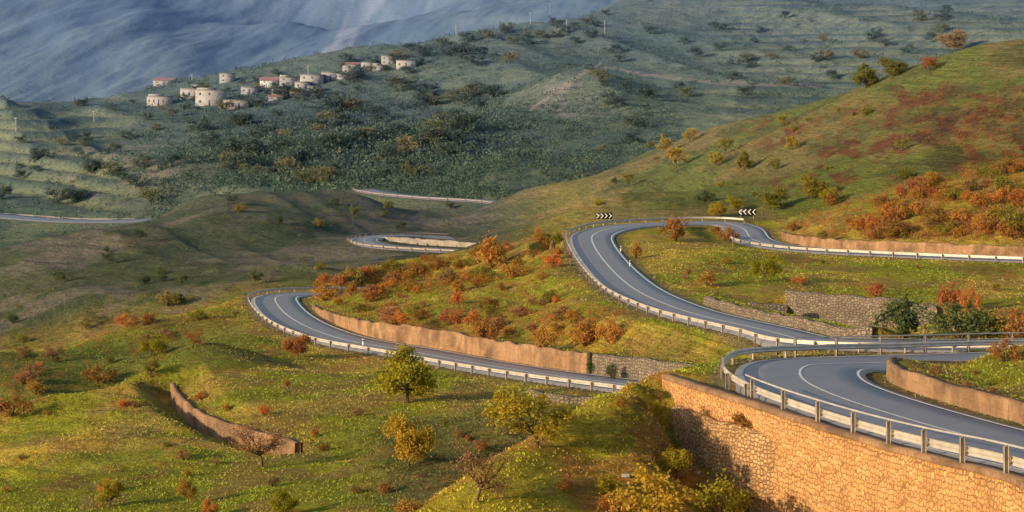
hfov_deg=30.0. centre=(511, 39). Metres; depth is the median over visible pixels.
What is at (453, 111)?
tree
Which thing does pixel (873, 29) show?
tree
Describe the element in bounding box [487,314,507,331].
shrub
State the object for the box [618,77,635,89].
tree
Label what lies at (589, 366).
shrub
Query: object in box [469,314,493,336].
shrub
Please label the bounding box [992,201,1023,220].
shrub
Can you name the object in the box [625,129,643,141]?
tree
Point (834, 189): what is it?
tree
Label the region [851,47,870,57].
tree
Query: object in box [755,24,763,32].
tree
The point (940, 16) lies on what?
tree
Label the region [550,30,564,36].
tree
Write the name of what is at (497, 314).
shrub
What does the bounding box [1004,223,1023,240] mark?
shrub
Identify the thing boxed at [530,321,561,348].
shrub
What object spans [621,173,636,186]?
tree
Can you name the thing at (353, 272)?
shrub
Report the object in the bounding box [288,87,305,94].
tree
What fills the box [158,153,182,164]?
tree
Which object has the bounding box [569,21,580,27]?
tree
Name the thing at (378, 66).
house
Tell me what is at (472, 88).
tree
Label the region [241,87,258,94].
house
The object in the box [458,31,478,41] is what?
tree
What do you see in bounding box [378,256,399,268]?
shrub
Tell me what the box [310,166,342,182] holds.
tree
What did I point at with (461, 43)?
tree
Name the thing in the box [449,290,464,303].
shrub
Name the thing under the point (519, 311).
shrub
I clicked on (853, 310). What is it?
retaining wall
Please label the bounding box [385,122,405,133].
tree
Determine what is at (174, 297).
shrub
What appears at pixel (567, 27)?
tree
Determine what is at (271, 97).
house
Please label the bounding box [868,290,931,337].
shrub
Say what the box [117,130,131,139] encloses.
tree
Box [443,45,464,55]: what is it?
tree
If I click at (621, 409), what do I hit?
shrub
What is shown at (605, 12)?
tree
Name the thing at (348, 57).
tree
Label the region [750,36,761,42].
tree
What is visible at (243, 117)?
tree
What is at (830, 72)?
tree
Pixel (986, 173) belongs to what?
shrub
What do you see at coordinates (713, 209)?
tree
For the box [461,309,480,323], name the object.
shrub
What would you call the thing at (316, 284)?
shrub
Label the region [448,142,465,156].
tree
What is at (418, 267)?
shrub
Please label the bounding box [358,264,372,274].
shrub
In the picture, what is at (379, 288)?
shrub
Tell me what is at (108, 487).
tree
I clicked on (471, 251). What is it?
shrub
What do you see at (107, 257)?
tree
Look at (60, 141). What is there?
tree
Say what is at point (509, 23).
tree
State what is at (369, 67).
tree
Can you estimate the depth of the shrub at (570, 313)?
187.07 m
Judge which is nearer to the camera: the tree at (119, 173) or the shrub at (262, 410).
the shrub at (262, 410)
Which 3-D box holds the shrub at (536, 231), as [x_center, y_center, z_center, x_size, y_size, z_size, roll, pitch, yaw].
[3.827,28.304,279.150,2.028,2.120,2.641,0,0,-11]
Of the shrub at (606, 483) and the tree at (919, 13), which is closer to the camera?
the shrub at (606, 483)
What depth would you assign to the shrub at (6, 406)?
150.79 m
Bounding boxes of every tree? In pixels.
[0,183,13,198]
[12,167,28,178]
[14,134,26,142]
[14,162,25,167]
[26,155,40,161]
[28,144,50,158]
[29,164,43,172]
[37,344,66,361]
[43,187,77,203]
[44,152,56,158]
[51,137,70,145]
[52,270,68,283]
[65,134,78,140]
[68,184,91,201]
[70,146,84,156]
[75,98,88,105]
[78,155,108,171]
[78,317,92,328]
[79,136,95,146]
[81,161,97,172]
[82,130,91,136]
[94,477,125,506]
[99,250,114,263]
[100,161,124,175]
[103,141,122,150]
[106,104,118,109]
[112,171,133,180]
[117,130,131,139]
[125,172,144,187]
[129,153,152,169]
[131,229,147,237]
[133,187,165,205]
[136,333,172,356]
[141,112,153,119]
[143,312,156,321]
[143,357,159,375]
[150,123,161,130]
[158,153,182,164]
[164,108,179,114]
[173,274,189,282]
[176,93,186,99]
[176,477,197,503]
[178,172,196,180]
[182,116,214,130]
[184,330,204,346]
[193,130,220,143]
[198,84,209,87]
[200,498,218,511]
[206,138,222,148]
[214,97,233,110]
[215,150,241,168]
[217,136,244,153]
[221,152,258,169]
[223,135,251,150]
[223,137,270,153]
[225,113,253,124]
[225,151,258,163]
[225,195,237,202]
[225,421,289,466]
[226,110,243,125]
[231,94,248,101]
[235,112,256,123]
[237,163,261,174]
[241,123,274,138]
[247,96,268,106]
[249,267,264,284]
[251,75,261,81]
[251,82,263,88]
[255,166,280,178]
[257,124,280,134]
[265,81,291,97]
[267,109,284,118]
[267,488,300,511]
[269,135,295,148]
[271,153,297,166]
[272,129,293,137]
[274,156,301,172]
[278,146,311,160]
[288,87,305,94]
[290,165,320,183]
[298,149,319,162]
[301,116,330,127]
[303,86,320,96]
[308,123,332,135]
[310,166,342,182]
[311,136,337,150]
[312,98,337,110]
[312,131,347,145]
[315,110,339,123]
[323,92,351,104]
[324,95,352,110]
[324,118,343,128]
[324,158,342,168]
[334,111,360,124]
[336,97,363,110]
[337,53,357,61]
[337,67,358,80]
[342,129,368,141]
[345,67,361,78]
[349,204,359,216]
[354,126,378,139]
[357,102,372,110]
[359,104,391,119]
[365,55,380,62]
[365,65,373,70]
[365,343,438,402]
[369,113,383,122]
[372,141,403,157]
[372,156,421,176]
[379,411,440,465]
[381,200,394,208]
[383,75,409,90]
[385,53,402,62]
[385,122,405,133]
[389,48,410,57]
[393,135,421,151]
[395,221,407,230]
[398,65,415,74]
[399,79,418,89]
[400,159,432,176]
[401,43,420,52]
[406,92,430,105]
[412,45,433,56]
[413,126,446,140]
[414,82,440,95]
[416,55,424,62]
[418,119,447,131]
[419,126,446,143]
[425,92,446,104]
[426,169,439,175]
[427,138,455,157]
[430,111,448,120]
[432,37,449,46]
[433,107,448,119]
[438,40,458,47]
[438,46,448,54]
[440,87,459,99]
[441,112,480,128]
[441,126,468,143]
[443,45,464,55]
[444,108,470,116]
[445,200,455,208]
[446,440,517,503]
[448,112,483,130]
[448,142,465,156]
[450,42,470,51]
[452,90,477,103]
[455,52,468,58]
[457,85,479,97]
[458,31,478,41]
[461,45,480,53]
[463,80,485,94]
[465,54,486,65]
[466,99,483,109]
[469,86,479,91]
[475,83,507,98]
[476,95,490,106]
[477,29,497,37]
[477,46,487,54]
[481,384,578,447]
[498,25,514,34]
[499,22,516,29]
[499,50,521,61]
[506,35,521,43]
[519,33,534,43]
[533,29,551,36]
[547,19,565,27]
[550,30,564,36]
[559,25,571,31]
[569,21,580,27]
[570,36,582,42]
[578,15,591,24]
[582,28,597,36]
[585,68,615,79]
[590,18,602,26]
[598,77,609,85]
[598,144,608,150]
[600,91,622,104]
[601,8,609,14]
[607,43,624,53]
[607,54,625,61]
[609,96,626,106]
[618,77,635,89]
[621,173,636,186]
[622,112,641,124]
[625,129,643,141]
[637,83,658,96]
[640,90,653,95]
[642,25,658,33]
[643,140,656,147]
[655,134,676,153]
[659,447,694,479]
[664,146,692,167]
[672,81,686,88]
[675,36,688,44]
[678,84,696,96]
[681,127,698,141]
[685,46,704,55]
[707,21,719,28]
[707,201,729,215]
[708,151,724,166]
[712,41,729,49]
[712,137,733,154]
[716,22,730,29]
[722,71,739,78]
[724,196,743,209]
[731,53,755,62]
[734,82,756,96]
[735,150,751,170]
[743,61,757,67]
[747,253,788,281]
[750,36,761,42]
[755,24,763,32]
[755,186,790,209]
[762,50,778,58]
[775,112,787,126]
[777,10,789,18]
[777,76,796,85]
[784,135,798,149]
[796,172,830,198]
[809,52,825,61]
[815,35,828,40]
[815,48,835,58]
[817,186,840,203]
[824,69,842,80]
[847,62,878,88]
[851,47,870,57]
[863,31,882,40]
[868,28,882,36]
[876,56,909,77]
[879,38,893,45]
[892,135,908,150]
[898,46,910,53]
[911,11,928,20]
[920,56,939,72]
[924,32,937,41]
[930,22,952,31]
[931,13,946,19]
[936,28,967,49]
[938,4,953,11]
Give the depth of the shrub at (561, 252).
240.60 m
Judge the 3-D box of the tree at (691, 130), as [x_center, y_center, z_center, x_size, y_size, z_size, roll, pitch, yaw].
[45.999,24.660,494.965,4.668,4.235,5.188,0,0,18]
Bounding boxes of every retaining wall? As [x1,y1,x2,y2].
[3,213,135,219]
[170,383,300,454]
[312,305,591,372]
[382,237,474,246]
[526,389,595,405]
[549,238,554,249]
[591,353,694,379]
[661,374,1023,511]
[670,405,775,500]
[703,296,872,337]
[748,302,786,312]
[781,232,1023,256]
[785,290,938,327]
[886,357,1023,423]
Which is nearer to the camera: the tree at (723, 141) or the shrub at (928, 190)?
the shrub at (928, 190)
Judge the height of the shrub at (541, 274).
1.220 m
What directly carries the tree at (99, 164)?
on the terrain at (58, 52)
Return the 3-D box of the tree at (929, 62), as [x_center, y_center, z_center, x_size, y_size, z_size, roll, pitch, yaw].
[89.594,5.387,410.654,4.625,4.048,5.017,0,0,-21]
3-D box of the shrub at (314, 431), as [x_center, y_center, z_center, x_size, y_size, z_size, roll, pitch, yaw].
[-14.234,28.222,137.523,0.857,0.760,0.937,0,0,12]
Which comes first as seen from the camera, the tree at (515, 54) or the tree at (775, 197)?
the tree at (775, 197)
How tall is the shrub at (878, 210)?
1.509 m
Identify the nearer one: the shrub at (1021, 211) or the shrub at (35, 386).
the shrub at (35, 386)
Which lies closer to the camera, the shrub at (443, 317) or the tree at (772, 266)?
the shrub at (443, 317)
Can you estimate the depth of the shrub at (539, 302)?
201.66 m
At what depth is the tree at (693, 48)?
1137.45 m
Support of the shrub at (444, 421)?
on the terrain at (58, 52)
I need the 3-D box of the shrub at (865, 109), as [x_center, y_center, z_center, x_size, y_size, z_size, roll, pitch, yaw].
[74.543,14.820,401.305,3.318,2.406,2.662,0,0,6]
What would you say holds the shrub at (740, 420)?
on the retaining wall at (709, 442)
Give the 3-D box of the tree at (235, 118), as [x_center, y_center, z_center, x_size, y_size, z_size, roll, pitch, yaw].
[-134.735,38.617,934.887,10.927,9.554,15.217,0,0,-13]
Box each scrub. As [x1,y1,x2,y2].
[0,49,1023,511]
[0,126,1023,511]
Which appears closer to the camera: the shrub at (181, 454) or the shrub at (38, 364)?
the shrub at (181, 454)
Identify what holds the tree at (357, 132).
on the terrain at (58, 52)
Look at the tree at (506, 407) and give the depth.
82.00 m
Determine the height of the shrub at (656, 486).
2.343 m
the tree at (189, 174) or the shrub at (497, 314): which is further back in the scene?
the tree at (189, 174)
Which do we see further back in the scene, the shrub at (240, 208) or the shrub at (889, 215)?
the shrub at (240, 208)
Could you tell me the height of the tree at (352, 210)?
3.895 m
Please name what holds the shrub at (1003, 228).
on the terrain at (58, 52)
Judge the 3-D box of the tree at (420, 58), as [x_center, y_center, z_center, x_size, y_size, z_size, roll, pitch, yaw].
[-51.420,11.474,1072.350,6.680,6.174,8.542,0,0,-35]
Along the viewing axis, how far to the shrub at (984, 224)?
251.02 m
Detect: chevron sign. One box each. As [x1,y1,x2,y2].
[596,213,611,218]
[738,208,755,220]
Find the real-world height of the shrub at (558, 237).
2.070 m
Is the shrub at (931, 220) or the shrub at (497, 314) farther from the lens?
the shrub at (931, 220)
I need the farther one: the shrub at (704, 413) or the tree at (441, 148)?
the tree at (441, 148)
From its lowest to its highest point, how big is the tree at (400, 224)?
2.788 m
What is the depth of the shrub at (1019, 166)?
281.02 m
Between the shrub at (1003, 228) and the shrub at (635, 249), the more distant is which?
the shrub at (1003, 228)
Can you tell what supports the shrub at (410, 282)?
on the terrain at (58, 52)
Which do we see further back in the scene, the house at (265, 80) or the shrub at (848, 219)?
the house at (265, 80)
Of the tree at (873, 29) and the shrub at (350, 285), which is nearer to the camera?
the shrub at (350, 285)
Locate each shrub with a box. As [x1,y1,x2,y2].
[0,393,39,418]
[6,314,19,323]
[10,368,36,384]
[12,342,34,356]
[15,332,28,343]
[16,361,45,376]
[17,368,37,382]
[26,376,46,395]
[35,360,43,370]
[41,409,50,415]
[78,362,121,384]
[95,478,112,491]
[105,354,114,362]
[113,312,138,327]
[116,398,128,407]
[137,273,151,284]
[141,313,155,323]
[154,265,166,274]
[154,327,172,337]
[156,272,167,280]
[156,290,182,306]
[161,440,169,446]
[174,448,192,460]
[176,293,185,303]
[182,467,191,475]
[186,308,208,319]
[195,390,208,399]
[211,458,219,463]
[221,402,230,410]
[229,202,247,211]
[257,404,271,415]
[265,475,281,486]
[273,215,284,223]
[280,331,315,356]
[283,378,290,386]
[310,426,319,436]
[311,216,325,225]
[311,281,341,300]
[312,281,324,286]
[313,262,327,269]
[316,273,329,282]
[316,443,330,450]
[328,275,346,286]
[329,286,343,296]
[330,197,340,203]
[333,296,343,304]
[338,265,365,282]
[344,267,358,277]
[344,281,357,294]
[346,279,359,286]
[348,483,361,493]
[349,301,366,312]
[349,407,363,415]
[357,284,378,296]
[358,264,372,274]
[362,290,379,301]
[372,283,386,294]
[372,306,387,320]
[377,479,393,493]
[378,210,387,216]
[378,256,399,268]
[378,302,405,322]
[382,273,397,284]
[384,276,400,287]
[386,312,403,324]
[391,309,411,324]
[391,496,422,511]
[394,264,411,273]
[397,272,406,280]
[398,280,416,292]
[399,277,419,287]
[401,269,414,282]
[406,303,424,315]
[409,308,429,320]
[411,285,422,292]
[412,263,423,275]
[418,299,425,307]
[419,254,429,260]
[427,254,436,260]
[427,257,448,269]
[435,267,457,282]
[435,309,461,324]
[436,267,453,279]
[436,417,449,425]
[449,277,464,292]
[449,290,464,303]
[449,309,463,317]
[451,259,467,268]
[452,426,463,438]
[460,269,472,279]
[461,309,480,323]
[462,256,478,266]
[464,263,497,278]
[464,433,472,441]
[466,245,480,254]
[468,257,480,263]
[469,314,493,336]
[471,276,483,287]
[473,439,489,451]
[474,230,509,268]
[474,273,488,282]
[476,324,501,338]
[477,295,501,310]
[482,302,496,314]
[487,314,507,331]
[492,312,503,318]
[494,239,515,250]
[496,256,529,277]
[497,282,506,290]
[502,325,513,334]
[508,258,524,265]
[509,303,528,316]
[524,322,536,331]
[527,297,536,304]
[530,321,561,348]
[532,226,542,237]
[532,230,547,242]
[533,270,548,279]
[533,298,547,305]
[541,288,559,303]
[542,251,562,266]
[548,231,562,242]
[549,320,564,333]
[550,245,564,256]
[550,294,559,302]
[550,302,571,321]
[553,475,574,491]
[563,308,579,319]
[566,316,596,347]
[568,314,583,322]
[581,317,595,324]
[585,358,594,372]
[590,314,625,344]
[593,198,602,204]
[593,491,635,511]
[595,473,624,495]
[598,462,697,511]
[603,362,618,377]
[612,395,632,408]
[613,405,633,416]
[614,393,624,402]
[630,239,643,257]
[632,465,650,476]
[636,473,647,485]
[657,214,691,240]
[687,468,756,511]
[694,268,716,285]
[695,188,716,201]
[696,406,711,416]
[710,225,721,234]
[714,180,727,186]
[715,224,741,240]
[720,256,732,263]
[722,411,756,430]
[767,157,782,169]
[785,219,799,231]
[788,124,798,130]
[789,274,806,284]
[814,230,827,237]
[823,191,839,205]
[845,216,851,222]
[848,215,870,230]
[859,106,873,114]
[862,212,880,228]
[863,221,894,239]
[863,281,887,297]
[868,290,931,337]
[869,194,891,207]
[876,208,886,215]
[878,198,902,217]
[882,208,900,223]
[884,216,912,237]
[886,225,908,238]
[892,183,908,196]
[893,166,914,179]
[893,205,908,219]
[895,196,920,210]
[900,174,933,188]
[905,198,925,215]
[906,176,922,189]
[907,186,926,199]
[913,177,936,192]
[913,183,938,197]
[921,206,947,221]
[921,299,1000,338]
[924,170,942,183]
[924,216,938,229]
[926,363,943,377]
[931,192,943,198]
[932,209,952,224]
[933,219,962,235]
[934,278,963,307]
[936,180,951,188]
[936,187,948,197]
[942,185,963,200]
[949,205,970,222]
[952,225,967,236]
[953,218,970,227]
[957,282,983,310]
[959,190,973,199]
[960,381,972,386]
[962,178,981,191]
[966,212,978,220]
[967,191,989,208]
[967,214,990,230]
[969,306,1007,338]
[974,163,1003,177]
[976,218,994,233]
[982,201,1006,221]
[982,228,991,235]
[985,186,1012,203]
[986,333,1023,362]
[988,301,1023,337]
[989,172,1016,189]
[989,386,995,392]
[991,283,1000,290]
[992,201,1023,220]
[994,218,1014,236]
[995,156,1014,168]
[995,218,1014,235]
[998,184,1019,196]
[1000,164,1012,173]
[1000,210,1023,234]
[1001,206,1023,225]
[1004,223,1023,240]
[1005,165,1016,173]
[1007,185,1023,201]
[1011,198,1023,207]
[1013,157,1023,168]
[1013,163,1023,171]
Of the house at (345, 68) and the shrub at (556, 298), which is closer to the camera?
the shrub at (556, 298)
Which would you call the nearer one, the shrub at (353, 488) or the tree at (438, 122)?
the shrub at (353, 488)
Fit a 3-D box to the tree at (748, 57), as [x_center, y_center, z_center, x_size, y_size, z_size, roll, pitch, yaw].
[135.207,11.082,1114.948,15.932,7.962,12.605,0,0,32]
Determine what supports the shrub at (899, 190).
on the terrain at (58, 52)
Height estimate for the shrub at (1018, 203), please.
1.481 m
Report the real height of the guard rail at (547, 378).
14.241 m
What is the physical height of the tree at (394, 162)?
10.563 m
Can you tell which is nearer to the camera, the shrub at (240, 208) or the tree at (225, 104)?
the shrub at (240, 208)
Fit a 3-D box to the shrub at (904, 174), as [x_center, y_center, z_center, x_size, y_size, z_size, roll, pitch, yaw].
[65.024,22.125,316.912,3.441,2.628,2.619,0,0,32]
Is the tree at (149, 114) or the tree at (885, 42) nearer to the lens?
the tree at (149, 114)
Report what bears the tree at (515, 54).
on the terrain at (58, 52)
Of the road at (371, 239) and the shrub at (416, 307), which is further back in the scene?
the road at (371, 239)
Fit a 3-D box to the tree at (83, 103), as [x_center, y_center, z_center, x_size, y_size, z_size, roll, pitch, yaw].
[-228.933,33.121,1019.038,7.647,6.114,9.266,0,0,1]
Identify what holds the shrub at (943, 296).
on the terrain at (58, 52)
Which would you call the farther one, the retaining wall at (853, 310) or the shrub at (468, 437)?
the retaining wall at (853, 310)
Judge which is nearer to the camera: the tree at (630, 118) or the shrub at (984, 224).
the shrub at (984, 224)
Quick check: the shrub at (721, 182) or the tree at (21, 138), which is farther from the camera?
the tree at (21, 138)
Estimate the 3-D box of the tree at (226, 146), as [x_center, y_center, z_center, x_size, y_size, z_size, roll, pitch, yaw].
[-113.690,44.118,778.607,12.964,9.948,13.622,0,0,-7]
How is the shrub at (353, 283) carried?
on the terrain at (58, 52)
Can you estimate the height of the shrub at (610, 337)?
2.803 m
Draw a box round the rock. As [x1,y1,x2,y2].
[621,473,629,478]
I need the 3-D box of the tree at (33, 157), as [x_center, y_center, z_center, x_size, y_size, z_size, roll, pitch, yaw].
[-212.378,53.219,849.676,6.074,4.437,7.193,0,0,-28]
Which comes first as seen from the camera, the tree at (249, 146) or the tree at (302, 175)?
the tree at (302, 175)
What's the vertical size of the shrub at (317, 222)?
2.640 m
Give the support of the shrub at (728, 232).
on the terrain at (58, 52)
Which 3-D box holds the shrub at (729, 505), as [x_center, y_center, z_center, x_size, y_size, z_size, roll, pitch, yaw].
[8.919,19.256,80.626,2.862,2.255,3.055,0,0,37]
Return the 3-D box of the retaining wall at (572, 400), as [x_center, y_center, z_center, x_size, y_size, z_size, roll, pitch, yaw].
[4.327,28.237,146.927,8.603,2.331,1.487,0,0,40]
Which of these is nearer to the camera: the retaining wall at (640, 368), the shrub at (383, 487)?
the shrub at (383, 487)
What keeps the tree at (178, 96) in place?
on the terrain at (58, 52)
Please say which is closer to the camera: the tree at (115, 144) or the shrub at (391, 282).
the shrub at (391, 282)
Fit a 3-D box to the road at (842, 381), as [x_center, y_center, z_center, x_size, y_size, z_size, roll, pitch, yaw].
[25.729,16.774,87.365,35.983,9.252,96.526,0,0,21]
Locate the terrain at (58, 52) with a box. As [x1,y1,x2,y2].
[0,0,1023,511]
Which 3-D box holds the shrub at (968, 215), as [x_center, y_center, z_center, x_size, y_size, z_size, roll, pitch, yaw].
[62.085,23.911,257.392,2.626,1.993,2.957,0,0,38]
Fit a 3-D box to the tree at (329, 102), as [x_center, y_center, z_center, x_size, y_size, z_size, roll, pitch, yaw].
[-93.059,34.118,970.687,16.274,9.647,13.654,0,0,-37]
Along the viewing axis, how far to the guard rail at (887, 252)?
246.18 m
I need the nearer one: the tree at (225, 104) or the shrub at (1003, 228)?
the shrub at (1003, 228)
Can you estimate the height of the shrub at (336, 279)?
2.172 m
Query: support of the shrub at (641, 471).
on the terrain at (58, 52)
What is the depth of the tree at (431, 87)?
1002.84 m
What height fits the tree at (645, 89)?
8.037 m
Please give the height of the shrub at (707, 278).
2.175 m
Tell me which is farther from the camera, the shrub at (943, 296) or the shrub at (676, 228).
the shrub at (676, 228)
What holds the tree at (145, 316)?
on the terrain at (58, 52)
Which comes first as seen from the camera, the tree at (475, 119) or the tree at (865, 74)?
the tree at (865, 74)
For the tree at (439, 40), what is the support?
on the terrain at (58, 52)
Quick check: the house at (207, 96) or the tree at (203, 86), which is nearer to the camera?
the house at (207, 96)
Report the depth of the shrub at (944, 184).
276.84 m
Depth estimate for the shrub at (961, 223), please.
255.95 m
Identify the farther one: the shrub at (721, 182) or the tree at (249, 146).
the tree at (249, 146)
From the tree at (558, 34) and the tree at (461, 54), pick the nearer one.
the tree at (461, 54)
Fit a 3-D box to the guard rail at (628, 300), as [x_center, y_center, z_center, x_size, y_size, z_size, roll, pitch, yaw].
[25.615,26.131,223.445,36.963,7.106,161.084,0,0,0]
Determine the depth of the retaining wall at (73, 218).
686.78 m
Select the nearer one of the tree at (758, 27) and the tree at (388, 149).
the tree at (388, 149)
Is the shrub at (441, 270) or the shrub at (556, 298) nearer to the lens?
the shrub at (556, 298)
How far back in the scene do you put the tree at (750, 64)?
1094.86 m
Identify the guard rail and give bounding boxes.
[246,287,623,393]
[347,232,454,252]
[352,188,491,202]
[564,217,1021,355]
[718,345,797,396]
[721,227,1023,262]
[745,374,1023,472]
[793,332,1023,357]
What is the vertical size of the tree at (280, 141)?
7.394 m
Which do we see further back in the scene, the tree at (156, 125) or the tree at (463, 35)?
the tree at (463, 35)
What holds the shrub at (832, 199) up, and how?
on the terrain at (58, 52)
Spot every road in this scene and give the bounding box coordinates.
[0,214,154,222]
[251,292,640,392]
[351,235,457,252]
[355,189,495,203]
[569,221,1023,352]
[734,352,1023,473]
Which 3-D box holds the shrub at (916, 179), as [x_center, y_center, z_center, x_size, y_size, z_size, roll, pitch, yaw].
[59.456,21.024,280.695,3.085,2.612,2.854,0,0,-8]
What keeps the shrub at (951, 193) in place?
on the terrain at (58, 52)
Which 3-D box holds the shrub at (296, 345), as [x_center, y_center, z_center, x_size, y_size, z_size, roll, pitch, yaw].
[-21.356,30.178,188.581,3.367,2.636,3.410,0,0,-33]
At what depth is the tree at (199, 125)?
921.27 m
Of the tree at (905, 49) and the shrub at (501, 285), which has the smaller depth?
the shrub at (501, 285)
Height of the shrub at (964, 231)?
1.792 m
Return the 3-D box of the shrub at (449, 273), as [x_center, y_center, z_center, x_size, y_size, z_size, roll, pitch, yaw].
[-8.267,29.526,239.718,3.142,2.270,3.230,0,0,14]
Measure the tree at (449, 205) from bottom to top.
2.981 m
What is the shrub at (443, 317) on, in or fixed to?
on the terrain at (58, 52)
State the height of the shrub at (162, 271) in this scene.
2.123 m
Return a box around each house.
[146,94,172,105]
[152,78,177,86]
[180,88,196,98]
[195,88,226,105]
[219,73,235,83]
[223,100,250,109]
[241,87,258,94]
[259,77,278,87]
[267,95,282,100]
[279,75,296,86]
[290,88,304,96]
[295,81,309,88]
[300,74,324,85]
[321,72,339,80]
[336,73,348,79]
[342,66,355,71]
[345,62,359,66]
[361,62,374,69]
[372,63,383,70]
[381,56,396,64]
[396,60,416,69]
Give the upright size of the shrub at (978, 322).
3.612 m
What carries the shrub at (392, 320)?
on the terrain at (58, 52)
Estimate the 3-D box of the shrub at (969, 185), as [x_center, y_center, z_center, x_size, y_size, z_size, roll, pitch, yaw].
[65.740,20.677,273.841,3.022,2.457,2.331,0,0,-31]
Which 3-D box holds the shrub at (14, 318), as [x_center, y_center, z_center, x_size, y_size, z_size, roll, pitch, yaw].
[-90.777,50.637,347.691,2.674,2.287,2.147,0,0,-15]
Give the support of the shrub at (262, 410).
on the terrain at (58, 52)
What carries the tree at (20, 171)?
on the terrain at (58, 52)
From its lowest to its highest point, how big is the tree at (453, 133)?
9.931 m
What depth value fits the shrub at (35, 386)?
187.85 m
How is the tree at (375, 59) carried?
on the terrain at (58, 52)
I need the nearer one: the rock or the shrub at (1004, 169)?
the rock
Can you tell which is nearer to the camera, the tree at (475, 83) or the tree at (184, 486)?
the tree at (184, 486)
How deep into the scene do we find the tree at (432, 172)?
677.06 m
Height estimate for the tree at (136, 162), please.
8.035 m
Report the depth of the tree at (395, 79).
1018.58 m
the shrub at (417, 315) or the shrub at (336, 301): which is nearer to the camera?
the shrub at (417, 315)
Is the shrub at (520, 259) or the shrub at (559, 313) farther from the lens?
the shrub at (520, 259)
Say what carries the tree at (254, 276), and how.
on the terrain at (58, 52)
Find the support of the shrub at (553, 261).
on the terrain at (58, 52)
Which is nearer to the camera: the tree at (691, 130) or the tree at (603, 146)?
the tree at (691, 130)
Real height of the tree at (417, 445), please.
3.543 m
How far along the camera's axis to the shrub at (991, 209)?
255.45 m
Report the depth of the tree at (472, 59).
1053.22 m
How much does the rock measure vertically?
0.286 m
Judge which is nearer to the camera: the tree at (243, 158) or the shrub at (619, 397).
the shrub at (619, 397)
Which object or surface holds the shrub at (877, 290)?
on the terrain at (58, 52)
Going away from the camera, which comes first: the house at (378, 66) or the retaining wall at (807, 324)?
the retaining wall at (807, 324)
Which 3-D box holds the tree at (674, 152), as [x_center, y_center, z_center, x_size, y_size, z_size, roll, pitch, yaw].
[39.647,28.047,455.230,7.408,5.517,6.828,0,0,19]
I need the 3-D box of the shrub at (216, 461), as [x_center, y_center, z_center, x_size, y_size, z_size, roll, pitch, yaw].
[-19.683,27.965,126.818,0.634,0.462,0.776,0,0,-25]
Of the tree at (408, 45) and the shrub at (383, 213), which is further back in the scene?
the tree at (408, 45)
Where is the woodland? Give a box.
[0,0,1023,245]
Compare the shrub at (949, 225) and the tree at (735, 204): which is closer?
the shrub at (949, 225)
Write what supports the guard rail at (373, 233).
on the terrain at (58, 52)
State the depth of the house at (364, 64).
1071.81 m
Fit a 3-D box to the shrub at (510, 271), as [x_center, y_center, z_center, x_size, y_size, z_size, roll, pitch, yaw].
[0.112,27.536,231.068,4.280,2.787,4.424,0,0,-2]
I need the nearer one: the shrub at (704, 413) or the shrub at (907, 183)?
the shrub at (704, 413)
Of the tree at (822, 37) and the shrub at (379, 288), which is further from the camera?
the tree at (822, 37)
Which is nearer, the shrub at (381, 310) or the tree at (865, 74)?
the shrub at (381, 310)
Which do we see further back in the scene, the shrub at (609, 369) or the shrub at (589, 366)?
the shrub at (589, 366)
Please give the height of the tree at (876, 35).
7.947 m
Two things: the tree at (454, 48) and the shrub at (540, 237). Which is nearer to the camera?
the shrub at (540, 237)
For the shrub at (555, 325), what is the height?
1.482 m
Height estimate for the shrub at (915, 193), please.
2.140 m
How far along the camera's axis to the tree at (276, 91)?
1012.66 m
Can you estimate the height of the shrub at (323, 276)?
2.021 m
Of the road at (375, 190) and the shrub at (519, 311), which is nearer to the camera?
the shrub at (519, 311)
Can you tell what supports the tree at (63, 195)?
on the terrain at (58, 52)
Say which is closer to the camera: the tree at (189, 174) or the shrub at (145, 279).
the shrub at (145, 279)
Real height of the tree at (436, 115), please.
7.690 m
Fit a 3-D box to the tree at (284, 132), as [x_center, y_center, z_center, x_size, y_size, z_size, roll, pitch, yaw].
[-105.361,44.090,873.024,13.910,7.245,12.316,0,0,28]
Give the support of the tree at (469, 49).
on the terrain at (58, 52)
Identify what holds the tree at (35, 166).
on the terrain at (58, 52)
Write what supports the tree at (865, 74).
on the terrain at (58, 52)
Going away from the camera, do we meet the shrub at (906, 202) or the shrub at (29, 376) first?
the shrub at (29, 376)
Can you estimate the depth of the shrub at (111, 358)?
200.09 m
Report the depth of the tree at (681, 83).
937.48 m
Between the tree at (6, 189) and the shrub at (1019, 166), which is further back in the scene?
the tree at (6, 189)
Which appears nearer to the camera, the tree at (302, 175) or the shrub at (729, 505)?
the shrub at (729, 505)
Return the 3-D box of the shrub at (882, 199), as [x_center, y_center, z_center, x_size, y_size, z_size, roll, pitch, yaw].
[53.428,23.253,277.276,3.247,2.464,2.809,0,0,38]
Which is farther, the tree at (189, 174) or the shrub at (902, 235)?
the tree at (189, 174)
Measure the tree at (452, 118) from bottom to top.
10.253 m
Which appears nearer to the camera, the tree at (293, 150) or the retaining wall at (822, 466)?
the retaining wall at (822, 466)
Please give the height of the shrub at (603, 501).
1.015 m
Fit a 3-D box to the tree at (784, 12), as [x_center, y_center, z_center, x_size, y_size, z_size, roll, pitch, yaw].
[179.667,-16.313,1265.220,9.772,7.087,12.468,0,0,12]
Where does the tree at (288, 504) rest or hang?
on the terrain at (58, 52)
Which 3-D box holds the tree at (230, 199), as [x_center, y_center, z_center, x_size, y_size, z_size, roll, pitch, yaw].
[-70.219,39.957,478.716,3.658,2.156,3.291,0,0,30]
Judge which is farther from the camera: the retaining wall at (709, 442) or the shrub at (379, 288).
the shrub at (379, 288)
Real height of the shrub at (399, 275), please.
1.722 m
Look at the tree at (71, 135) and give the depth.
897.79 m
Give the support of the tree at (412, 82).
on the terrain at (58, 52)

